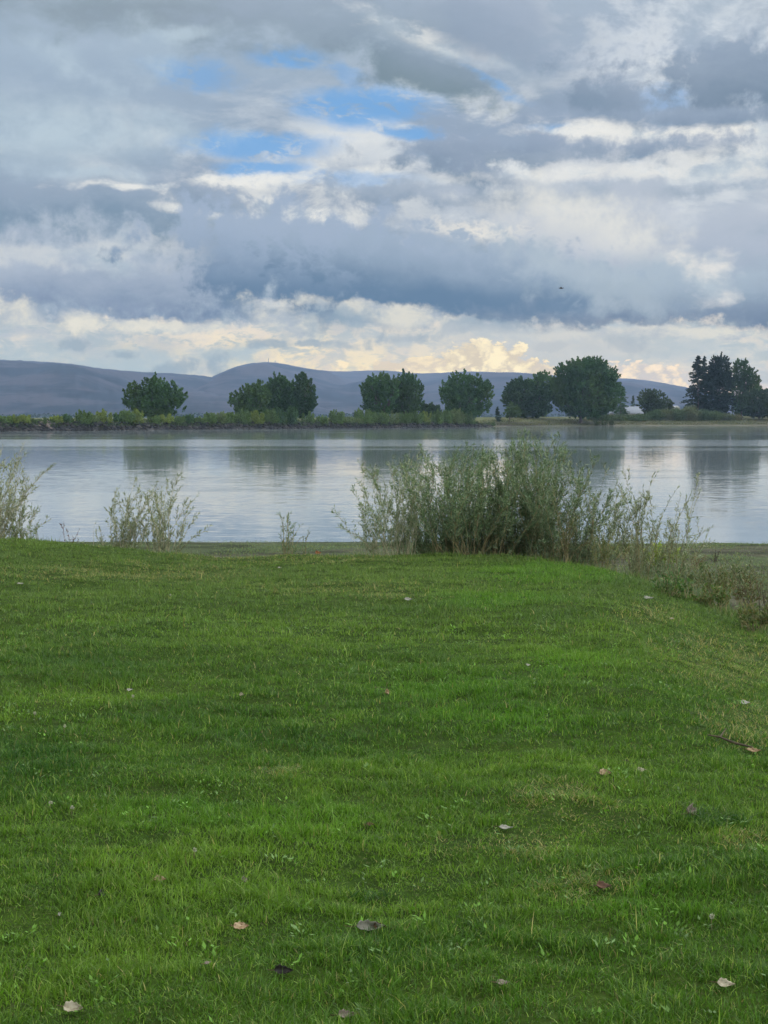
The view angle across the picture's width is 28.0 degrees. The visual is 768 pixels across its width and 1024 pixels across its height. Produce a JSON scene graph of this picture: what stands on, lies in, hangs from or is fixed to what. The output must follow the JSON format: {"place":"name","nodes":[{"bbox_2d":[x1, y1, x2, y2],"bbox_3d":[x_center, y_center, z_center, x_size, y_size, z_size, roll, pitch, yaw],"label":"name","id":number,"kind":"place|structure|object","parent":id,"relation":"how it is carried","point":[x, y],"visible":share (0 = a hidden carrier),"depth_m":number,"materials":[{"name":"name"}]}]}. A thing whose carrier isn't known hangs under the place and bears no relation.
{"place":"outdoors","nodes":[
{"label":"outdoors","id":0,"kind":"place"},
{"bbox_2d":[0,360,364,417],"bbox_3d":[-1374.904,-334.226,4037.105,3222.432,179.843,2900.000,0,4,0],"label":"hill","id":1,"kind":"structure","parent":0,"point":[36,387],"depth_m":3014.41,"materials":[{"name":"grey"}]},
{"bbox_2d":[0,536,767,1023],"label":"ground","id":2,"kind":"structure","parent":0,"point":[440,744],"depth_m":6.66,"materials":[{"name":"plant"}]},
{"bbox_2d":[0,499,43,538],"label":"willow shrub","id":3,"kind":"object","parent":2,"relation":"on","point":[29,529],"visible":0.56,"depth_m":19.04,"materials":[{"name":"green plant"}]},
{"bbox_2d":[0,442,55,538],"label":"willow shrub","id":4,"kind":"object","parent":2,"relation":"on","point":[24,495],"visible":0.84,"depth_m":19.04,"materials":[{"name":"green plant"}]},
{"bbox_2d":[56,1000,82,1011],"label":"fallen leaf","id":5,"kind":"object","parent":2,"relation":"on","point":[71,1005],"visible":1,"depth_m":4.09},
{"bbox_2d":[95,478,162,549],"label":"willow shrub","id":6,"kind":"object","parent":2,"relation":"on","point":[130,534],"visible":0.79,"depth_m":19.18,"materials":[{"name":"green plant"}]},
{"bbox_2d":[118,471,212,552],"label":"willow shrub","id":7,"kind":"object","parent":2,"relation":"on","point":[162,539],"visible":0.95,"depth_m":18.93,"materials":[{"name":"green plant"}]},
{"bbox_2d":[230,921,248,928],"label":"fallen leaf","id":8,"kind":"object","parent":2,"relation":"on","point":[241,925],"visible":1,"depth_m":4.85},
{"bbox_2d":[267,964,292,973],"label":"fallen leaf","id":9,"kind":"object","parent":2,"relation":"on","point":[278,969],"visible":0.95,"depth_m":4.41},
{"bbox_2d":[276,511,305,554],"bbox_3d":[-1.139,0.307,18.995,0.263,0.661,0.404,3,5,44],"label":"willow sapling","id":10,"kind":"object","parent":2,"relation":"on","point":[287,539],"visible":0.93,"depth_m":18.95,"materials":[{"name":"green plant"}]},
{"bbox_2d":[337,1009,356,1017],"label":"fallen leaf","id":11,"kind":"object","parent":2,"relation":"on","point":[343,1012],"visible":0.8,"depth_m":4.13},
{"bbox_2d":[344,919,384,930],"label":"fallen leaf","id":12,"kind":"object","parent":2,"relation":"on","point":[363,925],"visible":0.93,"depth_m":4.82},
{"bbox_2d":[336,881,398,905],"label":"grass tuft","id":13,"kind":"object","parent":2,"relation":"on","point":[355,894],"visible":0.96,"depth_m":5.27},
{"bbox_2d":[0,613,767,1022],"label":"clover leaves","id":14,"kind":"object","parent":2,"relation":"on","point":[420,817],"visible":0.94,"depth_m":5.61,"materials":[{"name":"green plant"}]},
{"bbox_2d":[331,443,439,555],"bbox_3d":[0.014,-0.028,19.215,1.441,1.668,1.175,0,4,0],"label":"willow shrub","id":15,"kind":"object","parent":2,"relation":"on","point":[402,538],"visible":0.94,"depth_m":19.20,"materials":[{"name":"green plant"}]},
{"bbox_2d":[57,540,767,615],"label":"lakebed grass","id":16,"kind":"structure","parent":2,"relation":"on","point":[626,567],"depth_m":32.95,"materials":[{"name":"plant"}]},
{"bbox_2d":[364,441,504,554],"bbox_3d":[0.650,0.107,19.879,1.863,2.122,1.732,0,4,0],"label":"willow shrub","id":17,"kind":"object","parent":2,"relation":"on","point":[423,547],"visible":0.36,"depth_m":19.82,"materials":[{"name":"green plant"}]},
{"bbox_2d":[399,427,557,554],"bbox_3d":[1.163,-0.122,19.266,2.019,1.894,1.714,0,4,0],"label":"willow shrub","id":18,"kind":"object","parent":2,"relation":"on","point":[499,512],"visible":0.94,"depth_m":19.09,"materials":[{"name":"green plant"}]},
{"bbox_2d":[429,428,592,560],"bbox_3d":[1.653,0.069,20.141,2.198,2.365,2.359,0,4,0],"label":"willow shrub","id":19,"kind":"object","parent":2,"relation":"on","point":[505,547],"visible":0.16,"depth_m":19.77,"materials":[{"name":"green plant"}]},
{"bbox_2d":[480,431,631,565],"bbox_3d":[2.140,0.044,19.381,1.929,2.175,1.867,0,4,0],"label":"willow shrub","id":20,"kind":"object","parent":2,"relation":"on","point":[533,543],"visible":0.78,"depth_m":19.16,"materials":[{"name":"green plant"}]},
{"bbox_2d":[553,509,597,562],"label":"dock weed","id":21,"kind":"object","parent":2,"relation":"on","point":[563,542],"visible":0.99,"depth_m":18.01,"materials":[{"name":"green plant"}]},
{"bbox_2d":[530,454,639,570],"bbox_3d":[2.651,0.207,19.142,1.298,1.844,1.376,2,4,28],"label":"willow shrub","id":22,"kind":"object","parent":2,"relation":"on","point":[592,523],"visible":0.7,"depth_m":19.09,"materials":[{"name":"green plant"}]},
{"bbox_2d":[592,880,610,887],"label":"fallen leaf","id":23,"kind":"object","parent":2,"relation":"on","point":[601,884],"visible":1,"depth_m":5.21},
{"bbox_2d":[591,520,632,568],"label":"dock weed","id":24,"kind":"object","parent":2,"relation":"on","point":[603,560],"visible":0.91,"depth_m":17.63,"materials":[{"name":"green plant"}]},
{"bbox_2d":[610,538,642,558],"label":"leafy weed","id":25,"kind":"object","parent":2,"relation":"on","point":[627,550],"visible":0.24,"depth_m":31.09,"materials":[{"name":"green plant"}]},
{"bbox_2d":[611,468,680,579],"bbox_3d":[3.247,0.363,19.029,0.879,1.876,1.062,1,4,13],"label":"willow shrub","id":26,"kind":"object","parent":2,"relation":"on","point":[635,564],"visible":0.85,"depth_m":18.86,"materials":[{"name":"green plant"}]},
{"bbox_2d":[605,472,715,588],"bbox_3d":[3.436,0.454,18.859,1.394,1.886,1.459,0,4,0],"label":"willow shrub","id":27,"kind":"object","parent":2,"relation":"on","point":[683,555],"visible":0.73,"depth_m":18.92,"materials":[{"name":"green plant"}]},
{"bbox_2d":[643,559,686,579],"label":"leafy weed","id":28,"kind":"object","parent":2,"relation":"on","point":[659,576],"visible":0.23,"depth_m":25.72,"materials":[{"name":"green plant"}]},
{"bbox_2d":[643,539,687,570],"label":"leafy weed","id":29,"kind":"object","parent":2,"relation":"on","point":[661,545],"visible":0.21,"depth_m":27.83,"materials":[{"name":"green plant"}]},
{"bbox_2d":[650,568,693,598],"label":"leafy weed","id":30,"kind":"object","parent":2,"relation":"on","point":[679,588],"visible":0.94,"depth_m":15.29,"materials":[{"name":"green plant"}]},
{"bbox_2d":[636,633,714,656],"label":"grass tuft","id":31,"kind":"object","parent":2,"relation":"on","point":[673,643],"visible":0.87,"depth_m":11.39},
{"bbox_2d":[673,562,719,586],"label":"leafy weed","id":32,"kind":"object","parent":2,"relation":"on","point":[691,576],"visible":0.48,"depth_m":24.38,"materials":[{"name":"green plant"}]},
{"bbox_2d":[685,582,732,610],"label":"leafy weed","id":33,"kind":"object","parent":2,"relation":"on","point":[721,598],"visible":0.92,"depth_m":15.33,"materials":[{"name":"green plant"}]},
{"bbox_2d":[694,563,737,592],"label":"dock weed","id":34,"kind":"object","parent":2,"relation":"on","point":[718,582],"visible":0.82,"depth_m":22.99,"materials":[{"name":"green plant"}]},
{"bbox_2d":[669,799,763,831],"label":"grass tuft","id":35,"kind":"object","parent":2,"relation":"on","point":[703,818],"visible":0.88,"depth_m":6.14,"materials":[{"name":"plant"}]},
{"bbox_2d":[709,977,734,986],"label":"fallen leaf","id":36,"kind":"object","parent":2,"relation":"on","point":[721,982],"visible":1,"depth_m":4.31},
{"bbox_2d":[707,728,752,747],"bbox_3d":[1.744,1.142,7.745,0.127,0.064,0.207,-2,4,-29],"label":"fallen stick","id":37,"kind":"object","parent":2,"relation":"on","point":[731,741],"visible":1,"depth_m":7.70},
{"bbox_2d":[711,554,767,589],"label":"leafy weed","id":38,"kind":"object","parent":2,"relation":"on","point":[745,569],"visible":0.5,"depth_m":23.68,"materials":[{"name":"green plant"}]},
{"bbox_2d":[720,552,767,615],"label":"bare shrub","id":39,"kind":"object","parent":2,"relation":"on","point":[762,588],"visible":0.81,"depth_m":15.17,"materials":[{"name":"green plant"}]},
{"bbox_2d":[728,572,767,604],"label":"dock weed","id":40,"kind":"object","parent":2,"relation":"on","point":[738,592],"visible":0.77,"depth_m":21.30,"materials":[{"name":"green plant"}]},
{"bbox_2d":[735,594,767,631],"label":"leafy weed","id":41,"kind":"object","parent":2,"relation":"on","point":[743,615],"visible":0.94,"depth_m":13.83,"materials":[{"name":"green plant"}]},
{"bbox_2d":[0,426,767,543],"bbox_3d":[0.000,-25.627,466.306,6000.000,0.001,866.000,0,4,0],"label":"lake water","id":42,"kind":"structure","parent":0,"point":[248,484],"depth_m":82.60,"materials":[{"name":"grey liquid"}]},
{"bbox_2d":[0,0,767,395],"label":"sky","id":43,"kind":"structure","parent":0,"point":[209,188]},
{"bbox_2d":[1,416,767,431],"bbox_3d":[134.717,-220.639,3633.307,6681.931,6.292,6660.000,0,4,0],"label":"shore","id":44,"kind":"structure","parent":0,"point":[546,419],"depth_m":547.09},
{"bbox_2d":[16,414,31,422],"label":"willow bush","id":45,"kind":"object","parent":44,"relation":"on","point":[25,418],"visible":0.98,"depth_m":339.44,"materials":[{"name":"green plant"}]},
{"bbox_2d":[74,409,91,423],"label":"willow bush","id":46,"kind":"object","parent":44,"relation":"on","point":[81,416],"visible":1,"depth_m":353.65,"materials":[{"name":"green plant"}]},
{"bbox_2d":[95,408,112,422],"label":"willow bush","id":47,"kind":"object","parent":44,"relation":"on","point":[102,415],"visible":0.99,"depth_m":360.05,"materials":[{"name":"green plant"}]},
{"bbox_2d":[114,410,135,422],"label":"willow bush","id":48,"kind":"object","parent":44,"relation":"on","point":[128,416],"visible":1,"depth_m":365.50,"materials":[{"name":"green plant"}]},
{"bbox_2d":[132,408,144,423],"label":"willow bush","id":49,"kind":"object","parent":44,"relation":"on","point":[138,416],"visible":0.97,"depth_m":367.47,"materials":[{"name":"green plant"}]},
{"bbox_2d":[121,372,187,417],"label":"cottonwood tree","id":50,"kind":"object","parent":44,"relation":"on","point":[150,401],"visible":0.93,"depth_m":407.32,"materials":[{"name":"green plant"}]},
{"bbox_2d":[158,413,173,422],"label":"willow bush","id":51,"kind":"object","parent":44,"relation":"on","point":[168,417],"visible":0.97,"depth_m":377.96,"materials":[{"name":"green plant"}]},
{"bbox_2d":[181,414,194,423],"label":"willow bush","id":52,"kind":"object","parent":44,"relation":"on","point":[189,417],"visible":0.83,"depth_m":385.34,"materials":[{"name":"green plant"}]},
{"bbox_2d":[203,411,216,422],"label":"willow bush","id":53,"kind":"object","parent":44,"relation":"on","point":[209,417],"visible":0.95,"depth_m":391.72,"materials":[{"name":"green plant"}]},
{"bbox_2d":[212,411,226,423],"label":"willow bush","id":54,"kind":"object","parent":44,"relation":"on","point":[221,417],"visible":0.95,"depth_m":394.85,"materials":[{"name":"green plant"}]},
{"bbox_2d":[226,412,233,422],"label":"willow bush","id":55,"kind":"object","parent":44,"relation":"on","point":[230,418],"visible":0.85,"depth_m":399.18,"materials":[{"name":"green plant"}]},
{"bbox_2d":[234,408,251,423],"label":"willow bush","id":56,"kind":"object","parent":44,"relation":"on","point":[244,415],"visible":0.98,"depth_m":402.76,"materials":[{"name":"green plant"}]},
{"bbox_2d":[0,420,492,431],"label":"boulders","id":57,"kind":"object","parent":44,"relation":"on","point":[118,427],"visible":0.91,"depth_m":385.26,"materials":[{"name":"stone"}]},
{"bbox_2d":[0,416,495,426],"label":"dike brush","id":58,"kind":"object","parent":44,"relation":"on","point":[44,420],"visible":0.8,"depth_m":383.38,"materials":[{"name":"green plant"}]},
{"bbox_2d":[227,379,271,419],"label":"cottonwood tree","id":59,"kind":"object","parent":44,"relation":"on","point":[246,400],"visible":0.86,"depth_m":437.78,"materials":[{"name":"green plant"}]},
{"bbox_2d":[250,410,264,423],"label":"willow bush","id":60,"kind":"object","parent":44,"relation":"on","point":[256,418],"visible":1,"depth_m":406.87,"materials":[{"name":"green plant"}]},
{"bbox_2d":[262,408,279,422],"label":"willow bush","id":61,"kind":"object","parent":44,"relation":"on","point":[269,415],"visible":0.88,"depth_m":412.81,"materials":[{"name":"green plant"}]},
{"bbox_2d":[259,371,295,416],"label":"cottonwood tree","id":62,"kind":"object","parent":44,"relation":"on","point":[279,398],"visible":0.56,"depth_m":449.27,"materials":[{"name":"green plant"}]},
{"bbox_2d":[272,407,286,423],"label":"willow bush","id":63,"kind":"object","parent":44,"relation":"on","point":[279,410],"visible":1,"depth_m":415.07,"materials":[{"name":"green plant"}]},
{"bbox_2d":[0,412,577,417],"bbox_3d":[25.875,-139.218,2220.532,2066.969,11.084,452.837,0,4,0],"label":"woodland","id":64,"kind":"object","parent":44,"relation":"on","point":[196,414],"visible":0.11,"depth_m":2127.30,"materials":[{"name":"green plant"}]},
{"bbox_2d":[286,406,298,424],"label":"willow bush","id":65,"kind":"object","parent":44,"relation":"on","point":[291,416],"visible":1,"depth_m":418.15,"materials":[{"name":"green plant"}]},
{"bbox_2d":[286,371,318,418],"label":"cottonwood tree","id":66,"kind":"object","parent":44,"relation":"on","point":[302,398],"visible":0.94,"depth_m":443.84,"materials":[{"name":"green plant"}]},
{"bbox_2d":[301,411,314,423],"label":"willow bush","id":67,"kind":"object","parent":44,"relation":"on","point":[310,418],"visible":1,"depth_m":426.50,"materials":[{"name":"green plant"}]},
{"bbox_2d":[315,414,328,423],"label":"willow bush","id":68,"kind":"object","parent":44,"relation":"on","point":[323,419],"visible":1,"depth_m":430.73,"materials":[{"name":"green plant"}]},
{"bbox_2d":[328,409,344,423],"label":"willow bush","id":69,"kind":"object","parent":44,"relation":"on","point":[338,416],"visible":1,"depth_m":436.38,"materials":[{"name":"green plant"}]},
{"bbox_2d":[353,408,375,423],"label":"willow bush","id":70,"kind":"object","parent":44,"relation":"on","point":[369,416],"visible":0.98,"depth_m":447.82,"materials":[{"name":"green plant"}]},
{"bbox_2d":[358,371,400,415],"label":"cottonwood tree","id":71,"kind":"object","parent":44,"relation":"on","point":[379,390],"visible":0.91,"depth_m":462.36,"materials":[{"name":"green plant"}]},
{"bbox_2d":[372,411,388,423],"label":"willow bush","id":72,"kind":"object","parent":44,"relation":"on","point":[382,418],"visible":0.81,"depth_m":453.65,"materials":[{"name":"green plant"}]},
{"bbox_2d":[385,410,399,423],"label":"willow bush","id":73,"kind":"object","parent":44,"relation":"on","point":[393,418],"visible":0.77,"depth_m":458.55,"materials":[{"name":"green plant"}]},
{"bbox_2d":[397,411,410,423],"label":"willow bush","id":74,"kind":"object","parent":44,"relation":"on","point":[404,416],"visible":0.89,"depth_m":463.44,"materials":[{"name":"green plant"}]},
{"bbox_2d":[391,368,424,415],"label":"cottonwood tree","id":75,"kind":"object","parent":44,"relation":"on","point":[410,391],"visible":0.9,"depth_m":467.31,"materials":[{"name":"green plant"}]},
{"bbox_2d":[408,410,424,423],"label":"willow bush","id":76,"kind":"object","parent":44,"relation":"on","point":[415,417],"visible":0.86,"depth_m":467.75,"materials":[{"name":"green plant"}]},
{"bbox_2d":[417,402,441,417],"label":"leafy tree","id":77,"kind":"object","parent":44,"relation":"on","point":[431,407],"visible":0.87,"depth_m":478.20,"materials":[{"name":"green plant"}]},
{"bbox_2d":[428,408,443,423],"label":"willow bush","id":78,"kind":"object","parent":44,"relation":"on","point":[437,418],"visible":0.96,"depth_m":477.45,"materials":[{"name":"green plant"}]},
{"bbox_2d":[442,410,452,423],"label":"willow bush","id":79,"kind":"object","parent":44,"relation":"on","point":[447,415],"visible":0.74,"depth_m":483.99,"materials":[{"name":"green plant"}]},
{"bbox_2d":[450,408,464,423],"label":"willow bush","id":80,"kind":"object","parent":44,"relation":"on","point":[458,416],"visible":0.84,"depth_m":489.64,"materials":[{"name":"green plant"}]},
{"bbox_2d":[438,368,494,417],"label":"cottonwood tree","id":81,"kind":"object","parent":44,"relation":"on","point":[470,388],"visible":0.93,"depth_m":496.97,"materials":[{"name":"green plant"}]},
{"bbox_2d":[461,411,475,423],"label":"willow bush","id":82,"kind":"object","parent":44,"relation":"on","point":[469,418],"visible":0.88,"depth_m":495.86,"materials":[{"name":"green plant"}]},
{"bbox_2d":[502,401,521,421],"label":"leafy tree","id":83,"kind":"object","parent":44,"relation":"on","point":[512,410],"visible":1,"depth_m":533.13,"materials":[{"name":"green plant"}]},
{"bbox_2d":[499,375,554,417],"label":"leafy tree","id":84,"kind":"object","parent":44,"relation":"on","point":[531,402],"visible":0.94,"depth_m":556.25,"materials":[{"name":"green plant"}]},
{"bbox_2d":[527,370,554,416],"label":"cottonwood tree","id":85,"kind":"object","parent":44,"relation":"on","point":[542,376],"visible":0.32,"depth_m":586.99,"materials":[{"name":"green plant"}]},
{"bbox_2d":[549,355,625,423],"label":"cottonwood tree","id":86,"kind":"object","parent":44,"relation":"on","point":[591,385],"visible":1,"depth_m":555.35,"materials":[{"name":"green plant"}]},
{"bbox_2d":[586,415,613,420],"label":"scrub bush","id":87,"kind":"object","parent":44,"relation":"on","point":[602,417],"visible":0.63,"depth_m":567.62,"materials":[{"name":"green plant"}]},
{"bbox_2d":[605,413,629,420],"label":"scrub bush","id":88,"kind":"object","parent":44,"relation":"on","point":[618,418],"visible":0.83,"depth_m":570.89,"materials":[{"name":"green plant"}]},
{"bbox_2d":[614,382,628,415],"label":"tree","id":89,"kind":"object","parent":44,"relation":"on","point":[623,410],"visible":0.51,"depth_m":638.01,"materials":[{"name":"green plant"}]},
{"bbox_2d":[480,418,766,425],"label":"dry grass","id":90,"kind":"structure","parent":44,"relation":"on","point":[587,423],"depth_m":567.48,"materials":[{"name":"green plant"}]},
{"bbox_2d":[608,406,643,415],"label":"house","id":91,"kind":"structure","parent":44,"relation":"on","point":[632,410],"depth_m":645.78,"materials":[{"name":"white"}]},
{"bbox_2d":[623,413,647,420],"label":"scrub bush","id":92,"kind":"object","parent":44,"relation":"on","point":[633,417],"visible":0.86,"depth_m":574.73,"materials":[{"name":"green plant"}]},
{"bbox_2d":[636,388,673,413],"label":"leafy tree","id":93,"kind":"object","parent":44,"relation":"on","point":[649,400],"visible":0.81,"depth_m":597.19,"materials":[{"name":"green plant"}]},
{"bbox_2d":[645,409,665,420],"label":"scrub bush","id":94,"kind":"object","parent":44,"relation":"on","point":[656,415],"visible":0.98,"depth_m":581.54,"materials":[{"name":"green plant"}]},
{"bbox_2d":[658,408,674,419],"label":"scrub bush","id":95,"kind":"object","parent":44,"relation":"on","point":[668,415],"visible":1,"depth_m":582.95,"materials":[{"name":"green plant"}]},
{"bbox_2d":[667,406,687,420],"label":"scrub bush","id":96,"kind":"object","parent":44,"relation":"on","point":[678,414],"visible":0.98,"depth_m":583.36,"materials":[{"name":"green plant"}]},
{"bbox_2d":[681,405,702,420],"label":"scrub bush","id":97,"kind":"object","parent":44,"relation":"on","point":[692,414],"visible":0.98,"depth_m":585.52,"materials":[{"name":"green plant"}]},
{"bbox_2d":[679,355,709,410],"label":"fir tree","id":98,"kind":"object","parent":44,"relation":"on","point":[694,390],"visible":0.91,"depth_m":607.39,"materials":[{"name":"green plant"}]},
{"bbox_2d":[694,356,710,410],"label":"fir tree","id":99,"kind":"object","parent":44,"relation":"on","point":[704,364],"visible":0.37,"depth_m":613.04,"materials":[{"name":"green plant"}]},
{"bbox_2d":[696,409,714,420],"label":"scrub bush","id":100,"kind":"object","parent":44,"relation":"on","point":[705,413],"visible":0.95,"depth_m":586.99,"materials":[{"name":"green plant"}]},
{"bbox_2d":[707,410,723,420],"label":"scrub bush","id":101,"kind":"object","parent":44,"relation":"on","point":[717,415],"visible":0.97,"depth_m":589.23,"materials":[{"name":"green plant"}]},
{"bbox_2d":[702,351,735,413],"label":"fir tree","id":102,"kind":"object","parent":44,"relation":"on","point":[718,382],"visible":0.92,"depth_m":602.12,"materials":[{"name":"green plant"}]},
{"bbox_2d":[722,413,734,420],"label":"scrub bush","id":103,"kind":"object","parent":44,"relation":"on","point":[729,416],"visible":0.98,"depth_m":590.48,"materials":[{"name":"green plant"}]},
{"bbox_2d":[726,357,761,415],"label":"cottonwood tree","id":104,"kind":"object","parent":44,"relation":"on","point":[746,379],"visible":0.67,"depth_m":621.48,"materials":[{"name":"green plant"}]},
{"bbox_2d":[739,388,767,418],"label":"leafy tree","id":105,"kind":"object","parent":44,"relation":"on","point":[756,404],"visible":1,"depth_m":596.51,"materials":[{"name":"green plant"}]},
{"bbox_2d":[1,531,767,636],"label":"fringe grass","id":106,"kind":"structure","parent":0,"point":[716,609],"depth_m":17.09,"materials":[{"name":"plant"}]},
{"bbox_2d":[196,362,750,416],"bbox_3d":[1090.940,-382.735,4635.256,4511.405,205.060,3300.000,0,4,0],"label":"hill","id":107,"kind":"structure","parent":0,"point":[339,391],"depth_m":3839.31,"materials":[{"name":"grey"}]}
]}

